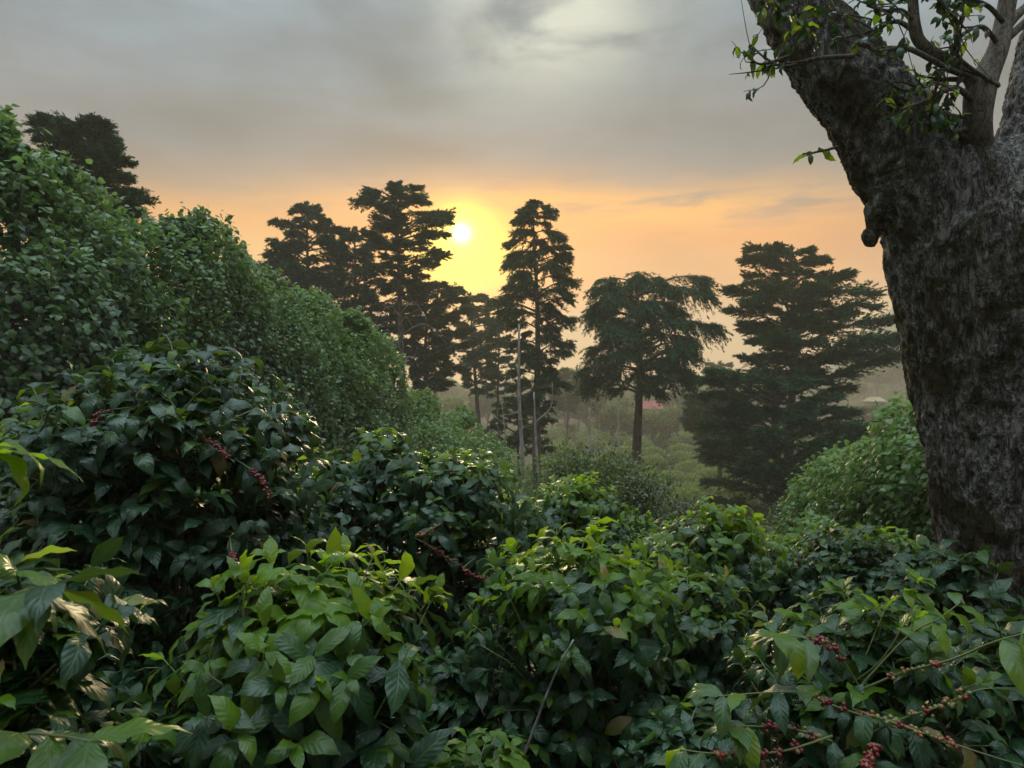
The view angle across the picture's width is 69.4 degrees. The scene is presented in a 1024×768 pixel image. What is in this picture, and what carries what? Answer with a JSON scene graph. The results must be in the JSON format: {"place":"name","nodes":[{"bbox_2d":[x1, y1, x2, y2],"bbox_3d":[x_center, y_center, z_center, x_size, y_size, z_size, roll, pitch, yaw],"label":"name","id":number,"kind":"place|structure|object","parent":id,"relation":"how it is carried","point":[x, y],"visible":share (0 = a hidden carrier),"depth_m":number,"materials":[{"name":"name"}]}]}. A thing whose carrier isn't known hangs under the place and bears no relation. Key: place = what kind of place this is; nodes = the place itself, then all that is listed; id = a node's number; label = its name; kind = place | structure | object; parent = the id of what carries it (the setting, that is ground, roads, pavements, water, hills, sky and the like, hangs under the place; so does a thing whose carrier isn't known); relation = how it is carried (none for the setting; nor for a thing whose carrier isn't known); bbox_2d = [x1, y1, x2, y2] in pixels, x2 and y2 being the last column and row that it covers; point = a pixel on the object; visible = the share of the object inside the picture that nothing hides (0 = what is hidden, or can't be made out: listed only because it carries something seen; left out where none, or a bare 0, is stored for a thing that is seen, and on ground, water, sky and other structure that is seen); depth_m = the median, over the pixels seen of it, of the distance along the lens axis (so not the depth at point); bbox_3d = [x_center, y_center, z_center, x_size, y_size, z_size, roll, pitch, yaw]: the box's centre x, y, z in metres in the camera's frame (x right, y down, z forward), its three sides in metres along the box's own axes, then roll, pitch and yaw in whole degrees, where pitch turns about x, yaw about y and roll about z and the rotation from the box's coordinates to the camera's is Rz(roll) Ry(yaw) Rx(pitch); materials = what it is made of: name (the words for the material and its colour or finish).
{"place":"outdoors","nodes":[
{"label":"outdoors","id":0,"kind":"place"},
{"bbox_2d":[0,0,1023,383],"label":"sky","id":1,"kind":"structure","parent":0,"point":[629,118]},
{"bbox_2d":[150,367,911,767],"bbox_3d":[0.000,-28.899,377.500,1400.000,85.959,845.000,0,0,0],"label":"ground","id":2,"kind":"structure","parent":0,"point":[884,395],"depth_m":220.56,"materials":[{"name":"green plant"}]},
{"bbox_2d":[0,418,140,662],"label":"coffee bush","id":3,"kind":"object","parent":2,"relation":"on","point":[6,524],"visible":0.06,"depth_m":3.31,"materials":[{"name":"green plant"}]},
{"bbox_2d":[20,109,161,248],"bbox_3d":[-15.332,-1.328,27.017,4.537,17.039,4.223,0,0,-38],"label":"cypress tree","id":4,"kind":"object","parent":2,"relation":"on","point":[101,145],"visible":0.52,"depth_m":26.27,"materials":[{"name":"green plant"}]},
{"bbox_2d":[0,442,189,767],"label":"coffee bush","id":5,"kind":"object","parent":2,"relation":"on","point":[41,725],"visible":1,"depth_m":1.24,"materials":[{"name":"green plant"}]},
{"bbox_2d":[10,565,197,747],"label":"coffee bush","id":6,"kind":"object","parent":2,"relation":"on","point":[143,637],"visible":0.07,"depth_m":2.75,"materials":[{"name":"green plant"}]},
{"bbox_2d":[0,104,208,459],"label":"tall hedge","id":7,"kind":"object","parent":2,"relation":"on","point":[34,190],"visible":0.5,"depth_m":8.58,"materials":[{"name":"green plant"}]},
{"bbox_2d":[0,196,235,450],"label":"tall hedge","id":8,"kind":"object","parent":2,"relation":"on","point":[187,322],"visible":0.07,"depth_m":10.89,"materials":[{"name":"green plant"}]},
{"bbox_2d":[95,700,187,767],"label":"coffee bush","id":9,"kind":"object","parent":2,"relation":"on","point":[144,750],"visible":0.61,"depth_m":1.87,"materials":[{"name":"green plant"}]},
{"bbox_2d":[0,329,341,763],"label":"coffee bush","id":10,"kind":"object","parent":2,"relation":"on","point":[152,515],"visible":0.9,"depth_m":2.96,"materials":[{"name":"green plant"}]},
{"bbox_2d":[115,485,235,719],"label":"coffee bush","id":11,"kind":"object","parent":2,"relation":"on","point":[197,597],"depth_m":5.37,"materials":[{"name":"green plant"}]},
{"bbox_2d":[75,201,306,467],"bbox_3d":[-5.646,0.521,13.011,4.266,7.286,5.523,0,0,0],"label":"tall hedge","id":12,"kind":"object","parent":2,"relation":"on","point":[197,234],"visible":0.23,"depth_m":12.38,"materials":[{"name":"green plant"}]},
{"bbox_2d":[158,467,356,675],"bbox_3d":[-2.146,1.689,5.989,2.030,2.255,1.935,0,0,-14],"label":"coffee bush","id":13,"kind":"object","parent":2,"relation":"on","point":[223,491],"depth_m":5.55,"materials":[{"name":"green plant"}]},
{"bbox_2d":[178,237,342,469],"bbox_3d":[-5.525,0.833,15.149,4.002,7.380,4.781,0,0,0],"label":"tall hedge","id":14,"kind":"object","parent":2,"relation":"on","point":[300,346],"visible":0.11,"depth_m":14.78,"materials":[{"name":"green plant"}]},
{"bbox_2d":[163,476,378,659],"bbox_3d":[-1.173,1.393,3.696,0.955,1.858,0.910,0,0,34],"label":"coffee bush","id":15,"kind":"object","parent":2,"relation":"on","point":[322,526],"visible":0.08,"depth_m":3.50,"materials":[{"name":"green plant"}]},
{"bbox_2d":[114,526,453,767],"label":"coffee bush","id":16,"kind":"object","parent":2,"relation":"on","point":[281,680],"visible":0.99,"depth_m":1.92,"materials":[{"name":"green plant"}]},
{"bbox_2d":[196,455,425,612],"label":"coffee bush","id":17,"kind":"object","parent":2,"relation":"on","point":[299,476],"visible":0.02,"depth_m":5.91,"materials":[{"name":"green plant"}]},
{"bbox_2d":[240,282,386,465],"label":"tall hedge","id":18,"kind":"object","parent":2,"relation":"on","point":[311,300],"visible":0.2,"depth_m":16.89,"materials":[{"name":"green plant"}]},
{"bbox_2d":[257,201,376,371],"bbox_3d":[-15.521,-0.948,57.872,10.276,26.859,10.323,0,0,0],"label":"cypress tree","id":19,"kind":"object","parent":2,"relation":"on","point":[279,254],"visible":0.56,"depth_m":56.81,"materials":[{"name":"green plant"}]},
{"bbox_2d":[301,305,427,461],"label":"tall hedge","id":20,"kind":"object","parent":2,"relation":"on","point":[359,326],"visible":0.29,"depth_m":18.74,"materials":[{"name":"green plant"}]},
{"bbox_2d":[329,226,424,378],"bbox_3d":[-11.341,-0.124,62.352,8.349,26.371,8.308,0,0,44],"label":"cypress tree","id":21,"kind":"object","parent":2,"relation":"on","point":[369,269],"visible":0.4,"depth_m":60.78,"materials":[{"name":"green plant"}]},
{"bbox_2d":[310,425,461,718],"bbox_3d":[-0.716,1.332,4.069,0.980,2.181,1.179,0,0,0],"label":"coffee bush","id":22,"kind":"object","parent":2,"relation":"on","point":[363,486],"visible":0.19,"depth_m":3.97,"materials":[{"name":"green plant"}]},
{"bbox_2d":[348,180,456,410],"bbox_3d":[-7.781,-1.220,54.011,7.377,26.910,7.009,0,0,17],"label":"cypress tree","id":23,"kind":"object","parent":2,"relation":"on","point":[392,208],"visible":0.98,"depth_m":53.18,"materials":[{"name":"green plant"}]},
{"bbox_2d":[384,387,480,471],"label":"tall hedge","id":24,"kind":"object","parent":2,"relation":"on","point":[428,411],"visible":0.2,"depth_m":22.49,"materials":[{"name":"green plant"}]},
{"bbox_2d":[391,280,477,447],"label":"cypress tree","id":25,"kind":"object","parent":2,"relation":"on","point":[443,348],"visible":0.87,"depth_m":59.01,"materials":[{"name":"green plant"}]},
{"bbox_2d":[392,642,500,765],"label":"coffee bush","id":26,"kind":"object","parent":2,"relation":"on","point":[453,693],"visible":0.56,"depth_m":3.00,"materials":[{"name":"green plant"}]},
{"bbox_2d":[428,377,466,400],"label":"distant tree","id":27,"kind":"object","parent":2,"relation":"on","point":[453,390],"visible":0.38,"depth_m":297.99,"materials":[{"name":"green plant"}]},
{"bbox_2d":[439,393,466,419],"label":"distant tree","id":28,"kind":"object","parent":2,"relation":"on","point":[449,403],"visible":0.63,"depth_m":177.39,"materials":[{"name":"green plant"}]},
{"bbox_2d":[371,445,554,735],"bbox_3d":[-0.234,1.355,3.956,0.948,2.054,1.084,0,0,-36],"label":"coffee bush","id":29,"kind":"object","parent":2,"relation":"on","point":[448,524],"visible":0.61,"depth_m":3.79,"materials":[{"name":"green plant"}]},
{"bbox_2d":[425,402,507,492],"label":"tall hedge","id":30,"kind":"object","parent":2,"relation":"on","point":[470,419],"visible":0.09,"depth_m":26.68,"materials":[{"name":"green plant"}]},
{"bbox_2d":[428,727,530,767],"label":"coffee bush","id":31,"kind":"object","parent":2,"relation":"on","point":[506,754],"visible":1,"depth_m":1.93,"materials":[{"name":"green plant"}]},
{"bbox_2d":[453,292,510,448],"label":"cypress tree","id":32,"kind":"object","parent":2,"relation":"on","point":[472,358],"visible":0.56,"depth_m":77.29,"materials":[{"name":"green plant"}]},
{"bbox_2d":[468,390,505,431],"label":"distant tree","id":33,"kind":"object","parent":2,"relation":"on","point":[490,401],"visible":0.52,"depth_m":187.89,"materials":[{"name":"green plant"}]},
{"bbox_2d":[450,450,525,495],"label":"tall hedge","id":34,"kind":"object","parent":2,"relation":"on","point":[493,465],"visible":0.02,"depth_m":20.14,"materials":[{"name":"green plant"}]},
{"bbox_2d":[480,317,516,459],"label":"cypress tree","id":35,"kind":"object","parent":2,"relation":"on","point":[493,368],"visible":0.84,"depth_m":69.66,"materials":[{"name":"green plant"}]},
{"bbox_2d":[477,361,521,466],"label":"dead tree","id":36,"kind":"object","parent":2,"relation":"on","point":[497,410],"visible":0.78,"depth_m":41.98,"materials":[{"name":"grey wood"}]},
{"bbox_2d":[474,430,536,499],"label":"tall hedge","id":37,"kind":"object","parent":2,"relation":"on","point":[494,440],"visible":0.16,"depth_m":28.82,"materials":[{"name":"green plant"}]},
{"bbox_2d":[441,501,580,701],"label":"coffee bush","id":38,"kind":"object","parent":2,"relation":"on","point":[550,523],"visible":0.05,"depth_m":5.01,"materials":[{"name":"green plant"}]},
{"bbox_2d":[517,324,524,491],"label":"dead tree","id":39,"kind":"object","parent":2,"relation":"on","point":[520,416],"visible":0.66,"depth_m":43.92,"materials":[{"name":"grey wood"}]},
{"bbox_2d":[484,394,558,492],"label":"cypress tree","id":40,"kind":"object","parent":2,"relation":"on","point":[513,440],"visible":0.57,"depth_m":53.13,"materials":[{"name":"green plant"}]},
{"bbox_2d":[483,199,582,500],"bbox_3d":[1.360,-0.374,50.103,6.958,24.303,6.715,0,0,0],"label":"cypress tree","id":41,"kind":"object","parent":2,"relation":"on","point":[521,286],"visible":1,"depth_m":49.53,"materials":[{"name":"green plant"}]},
{"bbox_2d":[533,382,554,491],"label":"dead tree","id":42,"kind":"object","parent":2,"relation":"on","point":[536,446],"visible":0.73,"depth_m":46.95,"materials":[{"name":"grey wood"}]},
{"bbox_2d":[523,640,573,754],"bbox_3d":[0.077,1.457,2.559,0.290,1.186,0.026,0,0,20],"label":"bare stick","id":43,"kind":"object","parent":2,"relation":"on","point":[541,708],"visible":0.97,"depth_m":2.55,"materials":[{"name":"brown wood"}]},
{"bbox_2d":[543,426,570,445],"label":"plantation bush","id":44,"kind":"object","parent":2,"relation":"on","point":[556,432],"visible":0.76,"depth_m":151.76,"materials":[{"name":"green plant"}]},
{"bbox_2d":[540,398,580,427],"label":"distant tree","id":45,"kind":"object","parent":2,"relation":"on","point":[558,415],"visible":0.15,"depth_m":187.89,"materials":[{"name":"green plant"}]},
{"bbox_2d":[548,367,581,445],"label":"cypress tree","id":46,"kind":"object","parent":2,"relation":"on","point":[571,401],"visible":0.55,"depth_m":119.02,"materials":[{"name":"green plant"}]},
{"bbox_2d":[547,364,596,426],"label":"distant tree","id":47,"kind":"object","parent":2,"relation":"on","point":[584,405],"visible":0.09,"depth_m":168.01,"materials":[{"name":"green plant"}]},
{"bbox_2d":[454,516,697,767],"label":"coffee bush","id":48,"kind":"object","parent":2,"relation":"on","point":[598,621],"visible":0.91,"depth_m":2.77,"materials":[{"name":"green plant"}]},
{"bbox_2d":[559,409,599,427],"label":"distant tree","id":49,"kind":"object","parent":2,"relation":"on","point":[585,415],"visible":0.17,"depth_m":193.22,"materials":[{"name":"green plant"}]},
{"bbox_2d":[508,470,651,661],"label":"coffee bush","id":50,"kind":"object","parent":2,"relation":"on","point":[572,507],"visible":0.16,"depth_m":5.76,"materials":[{"name":"green plant"}]},
{"bbox_2d":[580,408,600,455],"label":"dead tree","id":51,"kind":"object","parent":2,"relation":"on","point":[589,437],"visible":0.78,"depth_m":89.91,"materials":[{"name":"grey wood"}]},
{"bbox_2d":[577,438,612,453],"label":"plantation bush","id":52,"kind":"object","parent":2,"relation":"on","point":[600,443],"visible":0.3,"depth_m":120.33,"materials":[{"name":"green plant"}]},
{"bbox_2d":[514,436,683,526],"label":"loose shrub","id":53,"kind":"object","parent":2,"relation":"on","point":[609,468],"visible":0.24,"depth_m":20.89,"materials":[{"name":"green plant"}]},
{"bbox_2d":[577,387,634,439],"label":"distant tree","id":54,"kind":"object","parent":2,"relation":"on","point":[625,402],"visible":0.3,"depth_m":181.64,"materials":[{"name":"green plant"}]},
{"bbox_2d":[594,400,629,436],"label":"distant tree","id":55,"kind":"object","parent":2,"relation":"on","point":[607,416],"visible":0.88,"depth_m":138.65,"materials":[{"name":"green plant"}]},
{"bbox_2d":[599,445,644,461],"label":"plantation bush","id":56,"kind":"object","parent":2,"relation":"on","point":[626,448],"visible":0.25,"depth_m":107.70,"materials":[{"name":"green plant"}]},
{"bbox_2d":[359,307,905,410],"bbox_3d":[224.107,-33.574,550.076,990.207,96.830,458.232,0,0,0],"label":"forest","id":57,"kind":"object","parent":2,"relation":"on","point":[898,387],"visible":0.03,"depth_m":352.78,"materials":[{"name":"green plant"}]},
{"bbox_2d":[619,406,655,435],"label":"distant tree","id":58,"kind":"object","parent":2,"relation":"on","point":[629,416],"visible":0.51,"depth_m":138.51,"materials":[{"name":"green plant"}]},
{"bbox_2d":[603,465,683,534],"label":"loose shrub","id":59,"kind":"object","parent":2,"relation":"on","point":[639,496],"visible":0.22,"depth_m":16.75,"materials":[{"name":"green plant"}]},
{"bbox_2d":[619,510,667,548],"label":"coffee bush","id":60,"kind":"object","parent":2,"relation":"on","point":[643,521],"depth_m":8.89,"materials":[{"name":"green plant"}]},
{"bbox_2d":[608,532,682,701],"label":"coffee bush","id":61,"kind":"object","parent":2,"relation":"on","point":[639,554],"visible":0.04,"depth_m":5.34,"materials":[{"name":"green plant"}]},
{"bbox_2d":[630,407,671,441],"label":"distant tree","id":62,"kind":"object","parent":2,"relation":"on","point":[654,417],"visible":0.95,"depth_m":136.80,"materials":[{"name":"green plant"}]},
{"bbox_2d":[642,401,662,438],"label":"farm house","id":63,"kind":"structure","parent":2,"relation":"on","point":[646,405],"depth_m":157.81,"materials":[{"name":"paint"}]},
{"bbox_2d":[572,270,733,469],"bbox_3d":[9.529,2.113,52.148,10.803,20.008,11.215,0,0,0],"label":"cypress tree","id":64,"kind":"object","parent":2,"relation":"on","point":[629,335],"visible":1,"depth_m":49.98,"materials":[{"name":"green plant"}]},
{"bbox_2d":[641,445,668,462],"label":"plantation bush","id":65,"kind":"object","parent":2,"relation":"on","point":[652,450],"visible":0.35,"depth_m":108.48,"materials":[{"name":"green plant"}]},
{"bbox_2d":[641,453,670,473],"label":"plantation bush","id":66,"kind":"object","parent":2,"relation":"on","point":[654,459],"visible":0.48,"depth_m":96.22,"materials":[{"name":"green plant"}]},
{"bbox_2d":[652,434,683,453],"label":"plantation bush","id":67,"kind":"object","parent":2,"relation":"on","point":[661,442],"visible":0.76,"depth_m":136.72,"materials":[{"name":"green plant"}]},
{"bbox_2d":[658,405,684,455],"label":"distant tree","id":68,"kind":"object","parent":2,"relation":"on","point":[671,415],"visible":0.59,"depth_m":138.65,"materials":[{"name":"green plant"}]},
{"bbox_2d":[651,497,702,530],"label":"loose shrub","id":69,"kind":"object","parent":2,"relation":"on","point":[680,509],"visible":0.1,"depth_m":23.84,"materials":[{"name":"green plant"}]},
{"bbox_2d":[658,469,703,490],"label":"plantation bush","id":70,"kind":"object","parent":2,"relation":"on","point":[682,477],"visible":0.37,"depth_m":84.42,"materials":[{"name":"green plant"}]},
{"bbox_2d":[667,450,696,469],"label":"plantation bush","id":71,"kind":"object","parent":2,"relation":"on","point":[675,457],"visible":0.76,"depth_m":108.10,"materials":[{"name":"green plant"}]},
{"bbox_2d":[661,385,702,409],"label":"distant tree","id":72,"kind":"object","parent":2,"relation":"on","point":[673,401],"visible":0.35,"depth_m":192.44,"materials":[{"name":"green plant"}]},
{"bbox_2d":[665,442,698,456],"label":"plantation bush","id":73,"kind":"object","parent":2,"relation":"on","point":[688,448],"visible":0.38,"depth_m":120.79,"materials":[{"name":"green plant"}]},
{"bbox_2d":[672,430,694,444],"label":"plantation bush","id":74,"kind":"object","parent":2,"relation":"on","point":[685,437],"visible":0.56,"depth_m":151.38,"materials":[{"name":"green plant"}]},
{"bbox_2d":[673,459,700,474],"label":"plantation bush","id":75,"kind":"object","parent":2,"relation":"on","point":[688,466],"visible":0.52,"depth_m":97.03,"materials":[{"name":"green plant"}]},
{"bbox_2d":[663,478,716,503],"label":"plantation bush","id":76,"kind":"object","parent":2,"relation":"on","point":[694,485],"visible":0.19,"depth_m":75.61,"materials":[{"name":"green plant"}]},
{"bbox_2d":[612,696,773,767],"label":"coffee bush","id":77,"kind":"object","parent":2,"relation":"on","point":[671,730],"visible":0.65,"depth_m":2.27,"materials":[{"name":"green plant"}]},
{"bbox_2d":[665,487,731,519],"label":"plantation bush","id":78,"kind":"object","parent":2,"relation":"on","point":[692,494],"visible":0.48,"depth_m":65.00,"materials":[{"name":"green plant"}]},
{"bbox_2d":[639,559,763,767],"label":"coffee bush","id":79,"kind":"object","parent":2,"relation":"on","point":[721,633],"visible":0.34,"depth_m":3.49,"materials":[{"name":"green plant"}]},
{"bbox_2d":[690,464,741,488],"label":"plantation bush","id":80,"kind":"object","parent":2,"relation":"on","point":[705,472],"visible":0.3,"depth_m":85.42,"materials":[{"name":"green plant"}]},
{"bbox_2d":[700,361,736,403],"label":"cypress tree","id":81,"kind":"object","parent":2,"relation":"on","point":[719,364],"visible":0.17,"depth_m":129.65,"materials":[{"name":"green plant"}]},
{"bbox_2d":[678,391,761,486],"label":"cypress tree","id":82,"kind":"object","parent":2,"relation":"on","point":[694,409],"visible":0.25,"depth_m":69.01,"materials":[{"name":"green plant"}]},
{"bbox_2d":[639,496,805,755],"bbox_3d":[1.379,1.662,4.891,1.169,1.802,1.148,0,0,0],"label":"coffee bush","id":83,"kind":"object","parent":2,"relation":"on","point":[718,542],"visible":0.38,"depth_m":4.67,"materials":[{"name":"green plant"}]},
{"bbox_2d":[709,479,772,524],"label":"plantation bush","id":84,"kind":"object","parent":2,"relation":"on","point":[757,502],"visible":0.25,"depth_m":64.50,"materials":[{"name":"green plant"}]},
{"bbox_2d":[690,365,899,534],"bbox_3d":[17.055,4.885,45.011,12.914,12.157,11.389,0,0,0],"label":"cypress tree","id":85,"kind":"object","parent":2,"relation":"on","point":[756,469],"visible":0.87,"depth_m":43.83,"materials":[{"name":"green plant"}]},
{"bbox_2d":[738,531,864,621],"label":"coffee bush","id":86,"kind":"object","parent":2,"relation":"on","point":[785,541],"visible":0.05,"depth_m":6.48,"materials":[{"name":"green plant"}]},
{"bbox_2d":[716,241,900,499],"bbox_3d":[19.758,1.018,49.656,12.445,21.493,12.816,0,0,-33],"label":"cypress tree","id":87,"kind":"object","parent":2,"relation":"on","point":[806,298],"visible":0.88,"depth_m":48.31,"materials":[{"name":"green plant"}]},
{"bbox_2d":[767,440,856,536],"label":"tall hedge","id":88,"kind":"object","parent":2,"relation":"on","point":[795,506],"visible":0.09,"depth_m":13.56,"materials":[{"name":"green plant"}]},
{"bbox_2d":[665,569,1023,767],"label":"coffee bush","id":89,"kind":"object","parent":2,"relation":"on","point":[829,700],"visible":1,"depth_m":2.05,"materials":[{"name":"green plant"}]},
{"bbox_2d":[756,520,936,748],"bbox_3d":[2.116,1.678,4.610,1.257,1.651,1.176,0,0,0],"label":"coffee bush","id":90,"kind":"object","parent":2,"relation":"on","point":[845,557],"visible":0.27,"depth_m":4.45,"materials":[{"name":"green plant"}]},
{"bbox_2d":[826,379,868,404],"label":"distant tree","id":91,"kind":"object","parent":2,"relation":"on","point":[863,387],"visible":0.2,"depth_m":255.39,"materials":[{"name":"green plant"}]},
{"bbox_2d":[785,488,921,543],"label":"tall hedge","id":92,"kind":"object","parent":2,"relation":"on","point":[819,521],"visible":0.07,"depth_m":9.30,"materials":[{"name":"green plant"}]},
{"bbox_2d":[798,435,927,533],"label":"tall hedge","id":93,"kind":"object","parent":2,"relation":"on","point":[819,500],"visible":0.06,"depth_m":10.30,"materials":[{"name":"green plant"}]},
{"bbox_2d":[863,397,887,405],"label":"farm house","id":94,"kind":"structure","parent":2,"relation":"on","point":[871,400],"depth_m":168.83,"materials":[{"name":"paint"}]},
{"bbox_2d":[729,0,1023,656],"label":"shade tree","id":95,"kind":"object","parent":2,"relation":"on","point":[937,189],"visible":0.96,"depth_m":3.64,"materials":[{"name":"brown plant"}]},
{"bbox_2d":[861,367,891,396],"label":"distant tree","id":96,"kind":"object","parent":2,"relation":"on","point":[881,378],"visible":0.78,"depth_m":267.40,"materials":[{"name":"green plant"}]},
{"bbox_2d":[828,391,936,549],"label":"tall hedge","id":97,"kind":"object","parent":2,"relation":"on","point":[896,444],"visible":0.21,"depth_m":8.77,"materials":[{"name":"green plant"}]},
{"bbox_2d":[844,524,937,562],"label":"coffee bush","id":98,"kind":"object","parent":2,"relation":"on","point":[892,536],"depth_m":6.88,"materials":[{"name":"green plant"}]},
{"bbox_2d":[885,360,906,396],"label":"distant tree","id":99,"kind":"object","parent":2,"relation":"on","point":[899,372],"visible":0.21,"depth_m":260.26,"materials":[{"name":"green plant"}]},
{"bbox_2d":[879,534,1023,749],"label":"coffee bush","id":100,"kind":"object","parent":2,"relation":"on","point":[950,574],"visible":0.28,"depth_m":3.04,"materials":[{"name":"green plant"}]},
{"bbox_2d":[920,612,1023,767],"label":"coffee bush","id":101,"kind":"object","parent":2,"relation":"on","point":[1011,733],"visible":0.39,"depth_m":2.31,"materials":[{"name":"green plant"}]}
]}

